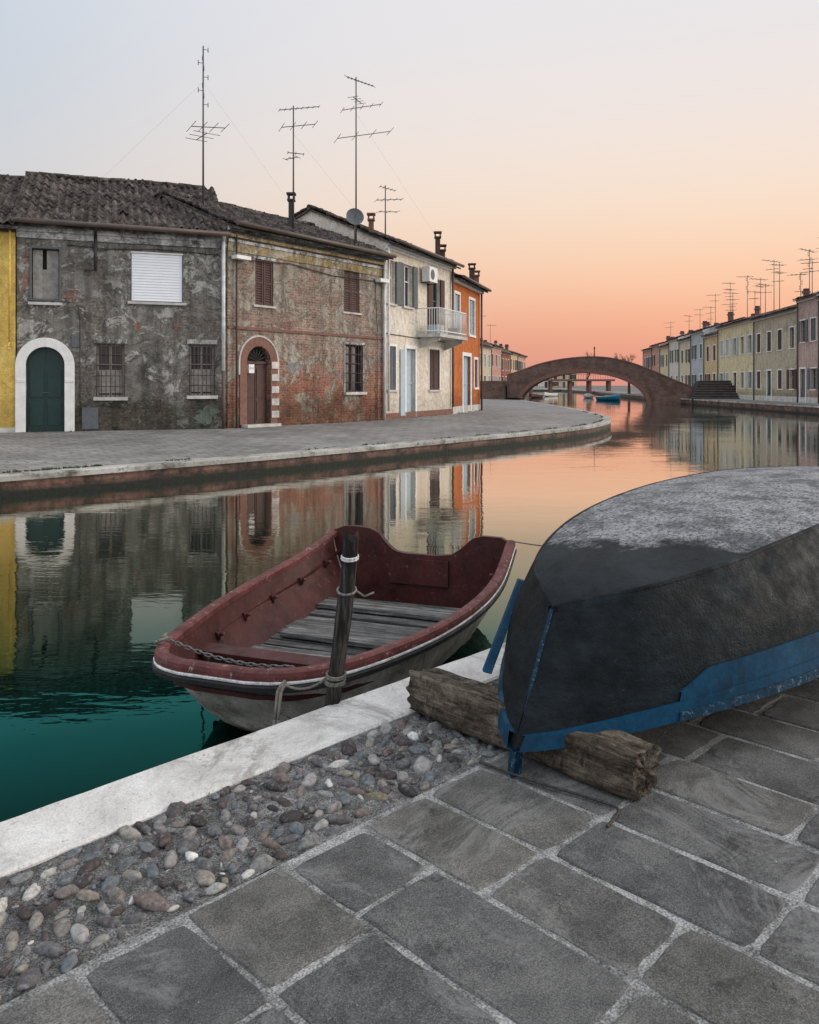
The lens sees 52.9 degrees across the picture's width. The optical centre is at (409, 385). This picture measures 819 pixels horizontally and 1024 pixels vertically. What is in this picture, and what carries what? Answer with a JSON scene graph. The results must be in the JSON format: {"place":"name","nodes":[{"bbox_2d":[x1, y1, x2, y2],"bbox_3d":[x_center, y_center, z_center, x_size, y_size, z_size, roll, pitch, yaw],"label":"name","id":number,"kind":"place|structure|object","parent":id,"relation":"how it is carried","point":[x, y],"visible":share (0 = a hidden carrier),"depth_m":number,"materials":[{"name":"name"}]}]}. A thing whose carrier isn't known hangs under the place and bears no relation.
{"place":"outdoors","nodes":[
{"label":"outdoors","id":0,"kind":"place"},
{"bbox_2d":[0,399,602,472],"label":"walkway pavement","id":1,"kind":"structure","parent":0,"point":[21,451],"depth_m":20.47,"materials":[{"name":"stone"}]},
{"bbox_2d":[0,229,16,427],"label":"walls","id":2,"kind":"structure","parent":1,"relation":"on","point":[7,386],"depth_m":20.91,"materials":[{"name":"paint"}]},
{"bbox_2d":[0,222,14,432],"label":"windows and trim","id":3,"kind":"structure","parent":2,"relation":"attached to","point":[6,430],"depth_m":20.82,"materials":[{"name":"paint"}]},
{"bbox_2d":[0,174,28,228],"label":"roof","id":4,"kind":"structure","parent":2,"relation":"on","point":[10,186],"depth_m":22.50,"materials":[{"name":"tile"}]},
{"bbox_2d":[17,237,225,431],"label":"walls","id":5,"kind":"structure","parent":1,"relation":"on","point":[157,369],"depth_m":21.95,"materials":[{"name":"paint"}]},
{"bbox_2d":[15,338,74,431],"bbox_3d":[-9.426,-0.015,21.298,1.400,2.429,0.295,0,0,-20],"label":"door frame","id":6,"kind":"structure","parent":5,"relation":"attached to","point":[45,389],"depth_m":21.34,"materials":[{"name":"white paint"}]},
{"bbox_2d":[20,251,219,423],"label":"plaster patches","id":7,"kind":"object","parent":5,"relation":"attached to","point":[210,409],"visible":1,"depth_m":21.80,"materials":[{"name":"paint"}]},
{"bbox_2d":[10,171,230,238],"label":"roof","id":8,"kind":"structure","parent":5,"relation":"on","point":[67,197],"depth_m":23.24,"materials":[{"name":"tile"}]},
{"bbox_2d":[13,217,229,428],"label":"cornice and pipes","id":9,"kind":"structure","parent":5,"relation":"attached to","point":[90,414],"depth_m":21.67,"materials":[{"name":"grey metal"}]},
{"bbox_2d":[28,246,217,400],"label":"windows","id":10,"kind":"structure","parent":5,"relation":"attached to","point":[156,276],"depth_m":22.04,"materials":[{"name":"grey wood"}]},
{"bbox_2d":[0,410,603,473],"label":"quay weeds","id":11,"kind":"object","parent":1,"relation":"on","point":[52,468],"visible":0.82,"depth_m":15.43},
{"bbox_2d":[296,211,451,412],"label":"walls","id":12,"kind":"structure","parent":1,"relation":"on","point":[404,322],"depth_m":30.92,"materials":[{"name":"paint"}]},
{"bbox_2d":[294,204,460,268],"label":"roof","id":13,"kind":"structure","parent":12,"relation":"on","point":[346,222],"depth_m":29.54,"materials":[{"name":"tile"}]},
{"bbox_2d":[367,213,375,232],"bbox_3d":[-1.360,-5.270,29.200,0.300,1.660,0.300,0,0,0],"label":"chimney","id":14,"kind":"object","parent":13,"relation":"on","point":[371,221],"visible":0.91,"depth_m":29.11,"materials":[{"name":"brick"}]},
{"bbox_2d":[374,185,402,234],"bbox_3d":[-0.769,-6.340,31.047,1.017,2.400,0.603,0,0,-18],"label":"tv antenna","id":15,"kind":"object","parent":13,"relation":"attached to","point":[385,211],"visible":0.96,"depth_m":30.98,"materials":[{"name":"metal"}]},
{"bbox_2d":[434,231,441,254],"bbox_3d":[1.150,-5.345,33.500,0.320,1.810,0.320,0,0,0],"label":"chimney","id":16,"kind":"object","parent":13,"relation":"attached to","point":[437,244],"visible":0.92,"depth_m":33.40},
{"bbox_2d":[440,244,446,256],"bbox_3d":[1.350,-5.145,34.300,0.380,1.410,0.380,0,0,0],"label":"chimney","id":17,"kind":"object","parent":13,"relation":"attached to","point":[442,252],"visible":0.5,"depth_m":34.17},
{"bbox_2d":[390,261,444,416],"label":"windows and door","id":18,"kind":"structure","parent":12,"relation":"attached to","point":[434,353],"depth_m":30.65,"materials":[{"name":"grey wood"}]},
{"bbox_2d":[385,238,464,419],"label":"cornice and pipes","id":19,"kind":"structure","parent":12,"relation":"attached to","point":[403,251],"depth_m":30.24,"materials":[{"name":"white paint"}]},
{"bbox_2d":[421,266,436,284],"bbox_3d":[0.747,-4.210,31.590,0.410,0.620,0.800,0,0,24],"label":"air conditioner","id":20,"kind":"object","parent":12,"relation":"attached to","point":[429,274],"visible":1,"depth_m":31.27,"materials":[{"name":"white paint"}]},
{"bbox_2d":[417,307,467,350],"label":"balcony","id":21,"kind":"structure","parent":12,"relation":"attached to","point":[452,338],"depth_m":31.33,"materials":[{"name":"metal"}]},
{"bbox_2d":[454,282,479,406],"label":"walls","id":22,"kind":"structure","parent":1,"relation":"on","point":[471,345],"depth_m":36.94,"materials":[{"name":"paint"}]},
{"bbox_2d":[451,272,488,292],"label":"roof","id":23,"kind":"structure","parent":22,"relation":"on","point":[459,276],"depth_m":35.55,"materials":[{"name":"tile"}]},
{"bbox_2d":[468,263,475,291],"bbox_3d":[2.900,-4.995,38.200,0.360,1.310,0.360,0,0,0],"label":"chimney","id":24,"kind":"object","parent":23,"relation":"on","point":[471,272],"visible":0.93,"depth_m":38.08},
{"bbox_2d":[475,270,479,282],"bbox_3d":[3.150,-4.795,39.200,0.420,1.310,0.420,0,0,0],"label":"chimney","id":25,"kind":"object","parent":23,"relation":"on","point":[477,276],"visible":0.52,"depth_m":39.05,"materials":[{"name":"brick"}]},
{"bbox_2d":[452,275,491,413],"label":"windows and trim","id":26,"kind":"structure","parent":22,"relation":"attached to","point":[465,407],"depth_m":37.35,"materials":[{"name":"white paint"}]},
{"bbox_2d":[0,678,818,1023],"bbox_3d":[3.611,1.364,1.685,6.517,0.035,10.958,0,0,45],"label":"stone slab pavement","id":27,"kind":"structure","parent":0,"point":[274,928],"depth_m":2.09,"materials":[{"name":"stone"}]},
{"bbox_2d":[406,668,662,799],"bbox_3d":[0.410,1.267,3.073,1.070,0.183,0.190,0,-4,45],"label":"weathered timber log","id":28,"kind":"object","parent":27,"relation":"on","point":[620,763],"visible":0.76,"depth_m":2.85,"materials":[{"name":"wood"}]},
{"bbox_2d":[479,761,619,827],"bbox_3d":[0.472,1.340,2.751,0.124,0.014,0.560,0,0,-39],"label":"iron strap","id":29,"kind":"object","parent":27,"relation":"on","point":[611,821],"visible":1,"depth_m":2.72,"materials":[{"name":"metal"}]},
{"bbox_2d":[482,466,818,778],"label":"overturned boat","id":30,"kind":"object","parent":27,"relation":"on","point":[665,602],"visible":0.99,"depth_m":3.09,"materials":[{"name":"black paint"}]},
{"bbox_2d":[0,391,818,821],"bbox_3d":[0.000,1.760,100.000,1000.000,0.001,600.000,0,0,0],"label":"canal water","id":31,"kind":"structure","parent":0,"point":[102,591],"depth_m":9.45,"materials":[{"name":"liquid"}]},
{"bbox_2d":[0,400,611,497],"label":"canal quay wall","id":32,"kind":"structure","parent":31,"relation":"in","point":[25,483],"depth_m":16.27,"materials":[{"name":"stone"}]},
{"bbox_2d":[152,525,516,731],"bbox_3d":[-0.402,1.470,4.967,1.630,0.740,2.822,0,0,20],"label":"moored rowing boat","id":33,"kind":"object","parent":31,"relation":"on","point":[236,657],"visible":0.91,"depth_m":5.14,"materials":[{"name":"red paint"}]},
{"bbox_2d":[324,530,358,706],"bbox_3d":[-0.338,1.482,3.501,0.284,1.755,0.076,0,0,34],"label":"wooden mooring post","id":34,"kind":"object","parent":31,"relation":"in","point":[343,616],"visible":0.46,"depth_m":3.44,"materials":[{"name":"wood"}]},
{"bbox_2d":[272,555,373,725],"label":"mooring ropes","id":35,"kind":"object","parent":34,"relation":"attached to","point":[278,698],"visible":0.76,"depth_m":3.46,"materials":[{"name":"fabric"}]},
{"bbox_2d":[252,779,449,878],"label":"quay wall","id":36,"kind":"structure","parent":31,"relation":"in","point":[334,837],"depth_m":2.34,"materials":[{"name":"stone"}]},
{"bbox_2d":[0,643,505,877],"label":"quay coping stones","id":37,"kind":"object","parent":36,"relation":"on","point":[39,836],"visible":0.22,"depth_m":2.83,"materials":[{"name":"stone"}]},
{"bbox_2d":[0,679,506,1005],"bbox_3d":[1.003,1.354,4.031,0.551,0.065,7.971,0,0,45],"label":"pebbles","id":38,"kind":"object","parent":36,"relation":"on","point":[149,899],"visible":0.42,"depth_m":2.42,"materials":[{"name":"stone"}]},
{"bbox_2d":[530,393,543,397],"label":"brown rowing boat","id":39,"kind":"object","parent":31,"relation":"on","point":[532,395],"visible":0.88,"depth_m":113.87,"materials":[{"name":"wood"}]},
{"bbox_2d":[522,389,560,398],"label":"canal quay wall","id":40,"kind":"structure","parent":31,"relation":"in","point":[546,390],"depth_m":249.98,"materials":[{"name":"stone"}]},
{"bbox_2d":[543,392,557,396],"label":"white rowing boat","id":41,"kind":"object","parent":31,"relation":"on","point":[548,394],"visible":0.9,"depth_m":128.93,"materials":[{"name":"paint"}]},
{"bbox_2d":[529,374,614,393],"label":"footbridge","id":42,"kind":"object","parent":31,"relation":"in","point":[589,386],"visible":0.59,"depth_m":168.30,"materials":[{"name":"wood"}]},
{"bbox_2d":[583,393,593,397],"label":"white rowing boat","id":43,"kind":"object","parent":31,"relation":"on","point":[587,395],"visible":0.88,"depth_m":112.69,"materials":[{"name":"paint"}]},
{"bbox_2d":[595,395,619,400],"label":"blue rowing boat","id":44,"kind":"object","parent":31,"relation":"on","point":[611,398],"visible":0.9,"depth_m":94.09,"materials":[{"name":"paint"}]},
{"bbox_2d":[480,346,739,404],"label":"brick arch bridge","id":45,"kind":"structure","parent":31,"relation":"in","point":[653,387],"depth_m":78.41,"materials":[{"name":"brick"}]},
{"bbox_2d":[561,389,818,414],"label":"canal quay wall","id":46,"kind":"structure","parent":31,"relation":"in","point":[797,409],"depth_m":60.19,"materials":[{"name":"stone"}]},
{"bbox_2d":[0,0,818,385],"label":"sky","id":47,"kind":"structure","parent":0,"point":[603,167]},
{"bbox_2d":[226,386,815,428],"bbox_3d":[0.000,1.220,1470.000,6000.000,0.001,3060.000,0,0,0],"label":"ground","id":48,"kind":"structure","parent":0,"point":[622,388],"depth_m":238.73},
{"bbox_2d":[131,197,382,428],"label":"walls","id":49,"kind":"structure","parent":48,"relation":"on","point":[308,300],"depth_m":25.44,"materials":[{"name":"brick"}]},
{"bbox_2d":[238,335,280,427],"bbox_3d":[-4.330,-0.122,23.741,0.480,2.645,1.570,0,0,36],"label":"arched door","id":50,"kind":"structure","parent":49,"relation":"attached to","point":[252,368],"depth_m":23.87,"materials":[{"name":"wood"}]},
{"bbox_2d":[154,188,393,259],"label":"roof","id":51,"kind":"structure","parent":49,"relation":"on","point":[229,213],"depth_m":25.12,"materials":[{"name":"tile"}]},
{"bbox_2d":[95,46,301,219],"bbox_3d":[-5.987,-7.520,24.558,6.800,4.760,2.102,0,0,-26],"label":"tv antenna","id":52,"kind":"object","parent":51,"relation":"on","point":[203,124],"visible":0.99,"depth_m":23.98,"materials":[{"name":"metal"}]},
{"bbox_2d":[286,192,295,226],"bbox_3d":[-3.750,-5.220,26.100,0.280,1.760,0.280,0,0,0],"label":"chimney","id":53,"kind":"object","parent":51,"relation":"on","point":[290,209],"visible":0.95,"depth_m":26.02,"materials":[{"name":"metal"}]},
{"bbox_2d":[278,105,371,229],"bbox_3d":[-2.301,-6.879,27.336,1.204,4.078,4.907,0,0,45],"label":"tv antenna","id":54,"kind":"object","parent":51,"relation":"on","point":[293,108],"visible":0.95,"depth_m":25.98,"materials":[{"name":"metal"}]},
{"bbox_2d":[346,208,363,244],"bbox_3d":[-1.810,-5.244,27.324,0.360,1.312,0.502,0,0,41],"label":"satellite dish","id":55,"kind":"object","parent":51,"relation":"on","point":[354,216],"visible":0.98,"depth_m":27.39,"materials":[{"name":"metal"}]},
{"bbox_2d":[334,75,431,242],"bbox_3d":[-0.360,-7.700,29.362,1.765,5.719,5.670,0,0,45],"label":"tv antenna","id":56,"kind":"object","parent":51,"relation":"on","point":[356,101],"visible":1,"depth_m":27.98,"materials":[{"name":"metal"}]},
{"bbox_2d":[232,321,375,410],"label":"plaster patches","id":57,"kind":"object","parent":49,"relation":"attached to","point":[293,367],"visible":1,"depth_m":24.88,"materials":[{"name":"paint"}]},
{"bbox_2d":[253,255,366,394],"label":"windows","id":58,"kind":"structure","parent":49,"relation":"attached to","point":[351,350],"depth_m":26.99,"materials":[{"name":"wood"}]},
{"bbox_2d":[228,220,396,427],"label":"cornice and pipes","id":59,"kind":"structure","parent":49,"relation":"attached to","point":[236,245],"depth_m":25.23,"materials":[{"name":"metal"}]},
{"bbox_2d":[480,347,490,380],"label":"walls","id":60,"kind":"structure","parent":48,"relation":"on","point":[486,369],"depth_m":98.37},
{"bbox_2d":[480,345,491,380],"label":"windows and trim","id":61,"kind":"structure","parent":60,"relation":"attached to","point":[485,362],"depth_m":97.88,"materials":[{"name":"white paint"}]},
{"bbox_2d":[480,342,500,380],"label":"walls","id":62,"kind":"structure","parent":48,"relation":"on","point":[496,370],"depth_m":104.93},
{"bbox_2d":[491,345,501,380],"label":"windows and trim","id":63,"kind":"structure","parent":62,"relation":"attached to","point":[492,378],"depth_m":102.66,"materials":[{"name":"grey wood"}]},
{"bbox_2d":[501,354,509,380],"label":"walls","id":64,"kind":"structure","parent":48,"relation":"on","point":[504,373],"depth_m":111.05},
{"bbox_2d":[501,353,510,380],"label":"windows and trim","id":65,"kind":"structure","parent":64,"relation":"attached to","point":[505,366],"depth_m":112.06,"materials":[{"name":"white paint"}]},
{"bbox_2d":[501,349,516,372],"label":"walls","id":66,"kind":"structure","parent":48,"relation":"on","point":[512,358],"depth_m":117.69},
{"bbox_2d":[510,352,517,372],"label":"windows and trim","id":67,"kind":"structure","parent":66,"relation":"attached to","point":[514,365],"depth_m":118.74,"materials":[{"name":"white paint"}]},
{"bbox_2d":[517,356,525,370],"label":"walls","id":68,"kind":"structure","parent":48,"relation":"on","point":[521,359],"depth_m":127.44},
{"bbox_2d":[517,355,526,369],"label":"windows and trim","id":69,"kind":"structure","parent":68,"relation":"attached to","point":[520,365],"depth_m":125.07,"materials":[{"name":"grey wood"}]},
{"bbox_2d":[533,381,543,387],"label":"walls","id":70,"kind":"structure","parent":48,"relation":"on","point":[541,385],"depth_m":256.00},
{"bbox_2d":[533,381,547,388],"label":"windows and trim","id":71,"kind":"structure","parent":70,"relation":"attached to","point":[545,384],"depth_m":256.10,"materials":[{"name":"white wood"}]},
{"bbox_2d":[552,375,576,387],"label":"walls","id":72,"kind":"structure","parent":48,"relation":"on","point":[567,377],"depth_m":256.00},
{"bbox_2d":[552,375,576,388],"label":"windows and trim","id":73,"kind":"structure","parent":72,"relation":"attached to","point":[555,383],"depth_m":255.98,"materials":[{"name":"white paint"}]},
{"bbox_2d":[660,347,667,375],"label":"walls","id":74,"kind":"structure","parent":48,"relation":"on","point":[664,369],"depth_m":105.99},
{"bbox_2d":[659,346,667,372],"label":"windows and trim","id":75,"kind":"structure","parent":74,"relation":"attached to","point":[660,360],"depth_m":107.91,"materials":[{"name":"grey glass"}]},
{"bbox_2d":[669,334,689,379],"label":"walls","id":76,"kind":"structure","parent":48,"relation":"on","point":[673,366],"depth_m":100.37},
{"bbox_2d":[668,338,678,380],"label":"windows and trim","id":77,"kind":"structure","parent":76,"relation":"attached to","point":[672,357],"depth_m":100.87,"materials":[{"name":"grey glass"}]},
{"bbox_2d":[679,340,689,383],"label":"walls","id":78,"kind":"structure","parent":48,"relation":"on","point":[684,368],"depth_m":94.52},
{"bbox_2d":[678,338,689,384],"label":"windows and trim","id":79,"kind":"structure","parent":78,"relation":"attached to","point":[685,362],"depth_m":93.45,"materials":[{"name":"white paint"}]},
{"bbox_2d":[704,336,716,379],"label":"walls","id":80,"kind":"structure","parent":48,"relation":"on","point":[710,367],"depth_m":82.40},
{"bbox_2d":[703,334,716,379],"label":"windows and trim","id":81,"kind":"structure","parent":80,"relation":"attached to","point":[714,353],"depth_m":83.34,"materials":[{"name":"white paint"}]},
{"bbox_2d":[691,319,740,385],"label":"walls","id":82,"kind":"structure","parent":48,"relation":"on","point":[697,363],"depth_m":87.93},
{"bbox_2d":[690,330,703,385],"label":"windows and trim","id":83,"kind":"structure","parent":82,"relation":"attached to","point":[700,350],"depth_m":88.59,"materials":[{"name":"grey glass"}]},
{"bbox_2d":[688,317,745,333],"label":"roof","id":84,"kind":"structure","parent":82,"relation":"on","point":[701,329],"depth_m":85.26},
{"bbox_2d":[721,282,736,321],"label":"tv antenna","id":85,"kind":"object","parent":84,"relation":"on","point":[730,283],"visible":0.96,"depth_m":85.48,"materials":[{"name":"metal"}]},
{"bbox_2d":[727,312,734,320],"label":"chimney stack","id":86,"kind":"object","parent":84,"relation":"on","point":[732,315],"visible":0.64,"depth_m":86.21,"materials":[{"name":"brick"}]},
{"bbox_2d":[566,389,818,405],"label":"walkway pavement","id":87,"kind":"structure","parent":0,"point":[744,400],"depth_m":65.46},
{"bbox_2d":[613,353,634,393],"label":"bare tree","id":88,"kind":"object","parent":87,"relation":"on","point":[629,391],"visible":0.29,"depth_m":117.72,"materials":[{"name":"plant"}]},
{"bbox_2d":[643,350,650,368],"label":"walls","id":89,"kind":"structure","parent":87,"relation":"on","point":[646,354],"depth_m":118.94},
{"bbox_2d":[642,349,650,367],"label":"windows and trim","id":90,"kind":"structure","parent":89,"relation":"attached to","point":[645,363],"depth_m":119.01,"materials":[{"name":"white paint"}]},
{"bbox_2d":[652,342,667,371],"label":"walls","id":91,"kind":"structure","parent":87,"relation":"on","point":[655,350],"depth_m":111.91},
{"bbox_2d":[651,344,659,369],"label":"windows and trim","id":92,"kind":"structure","parent":91,"relation":"attached to","point":[654,357],"depth_m":112.99,"materials":[{"name":"grey glass"}]},
{"bbox_2d":[718,322,752,394],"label":"walls","id":93,"kind":"structure","parent":87,"relation":"on","point":[730,363],"depth_m":72.88,"materials":[{"name":"paint"}]},
{"bbox_2d":[717,319,752,399],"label":"windows and trim","id":94,"kind":"structure","parent":93,"relation":"attached to","point":[748,397],"depth_m":71.92,"materials":[{"name":"grey paint"}]},
{"bbox_2d":[714,304,796,328],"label":"roof","id":95,"kind":"structure","parent":93,"relation":"on","point":[734,322],"depth_m":70.57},
{"bbox_2d":[736,275,752,316],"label":"tv antenna","id":96,"kind":"object","parent":95,"relation":"attached to","point":[747,292],"visible":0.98,"depth_m":77.97,"materials":[{"name":"metal"}]},
{"bbox_2d":[754,306,759,314],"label":"chimney stack","id":97,"kind":"object","parent":95,"relation":"on","point":[757,310],"visible":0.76,"depth_m":77.70,"materials":[{"name":"brick"}]},
{"bbox_2d":[751,278,767,313],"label":"tv antenna","id":98,"kind":"object","parent":95,"relation":"attached to","point":[760,279],"visible":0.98,"depth_m":74.49,"materials":[{"name":"metal"}]},
{"bbox_2d":[758,283,772,311],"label":"tv antenna","id":99,"kind":"object","parent":95,"relation":"on","point":[765,292],"visible":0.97,"depth_m":72.97,"materials":[{"name":"metal"}]},
{"bbox_2d":[771,263,783,308],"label":"tv antenna","id":100,"kind":"object","parent":95,"relation":"on","point":[778,281],"visible":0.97,"depth_m":68.98,"materials":[{"name":"metal"}]},
{"bbox_2d":[754,311,796,396],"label":"walls","id":101,"kind":"structure","parent":87,"relation":"on","point":[784,359],"depth_m":62.68,"materials":[{"name":"paint"}]},
{"bbox_2d":[750,305,796,320],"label":"roof","id":102,"kind":"structure","parent":101,"relation":"on","point":[776,312],"depth_m":62.16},
{"bbox_2d":[787,273,805,295],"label":"tv antenna","id":103,"kind":"object","parent":102,"relation":"on","point":[800,274],"visible":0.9,"depth_m":65.99,"materials":[{"name":"metal"}]},
{"bbox_2d":[797,248,817,293],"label":"tv antenna","id":104,"kind":"object","parent":102,"relation":"attached to","point":[809,259],"visible":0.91,"depth_m":62.98,"materials":[{"name":"metal"}]},
{"bbox_2d":[799,261,818,292],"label":"tv antenna","id":105,"kind":"object","parent":102,"relation":"on","point":[812,271],"visible":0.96,"depth_m":60.98,"materials":[{"name":"metal"}]},
{"bbox_2d":[752,308,796,401],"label":"windows and trim","id":106,"kind":"structure","parent":101,"relation":"attached to","point":[768,397],"depth_m":62.39,"materials":[{"name":"white paint"}]},
{"bbox_2d":[798,299,817,397],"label":"walls","id":107,"kind":"structure","parent":87,"relation":"on","point":[808,350],"depth_m":55.90,"materials":[{"name":"paint"}]},
{"bbox_2d":[792,291,818,301],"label":"roof","id":108,"kind":"structure","parent":107,"relation":"on","point":[805,296],"depth_m":55.50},
{"bbox_2d":[802,288,810,294],"bbox_3d":[30.399,-6.445,63.020,0.499,1.930,0.499,0,0,7],"label":"chimney stack","id":109,"kind":"object","parent":108,"relation":"on","point":[806,291],"visible":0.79,"depth_m":62.86,"materials":[{"name":"brick"}]},
{"bbox_2d":[796,294,818,403],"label":"windows and trim","id":110,"kind":"structure","parent":107,"relation":"attached to","point":[813,338],"depth_m":56.10,"materials":[{"name":"glass"}]},
{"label":"walls","id":111,"kind":"object","parent":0,"visible":0},
{"bbox_2d":[817,298,818,403],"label":"windows and trim","id":112,"kind":"structure","parent":111,"relation":"attached to","point":[818,349],"depth_m":53.87,"materials":[{"name":"white paint"}]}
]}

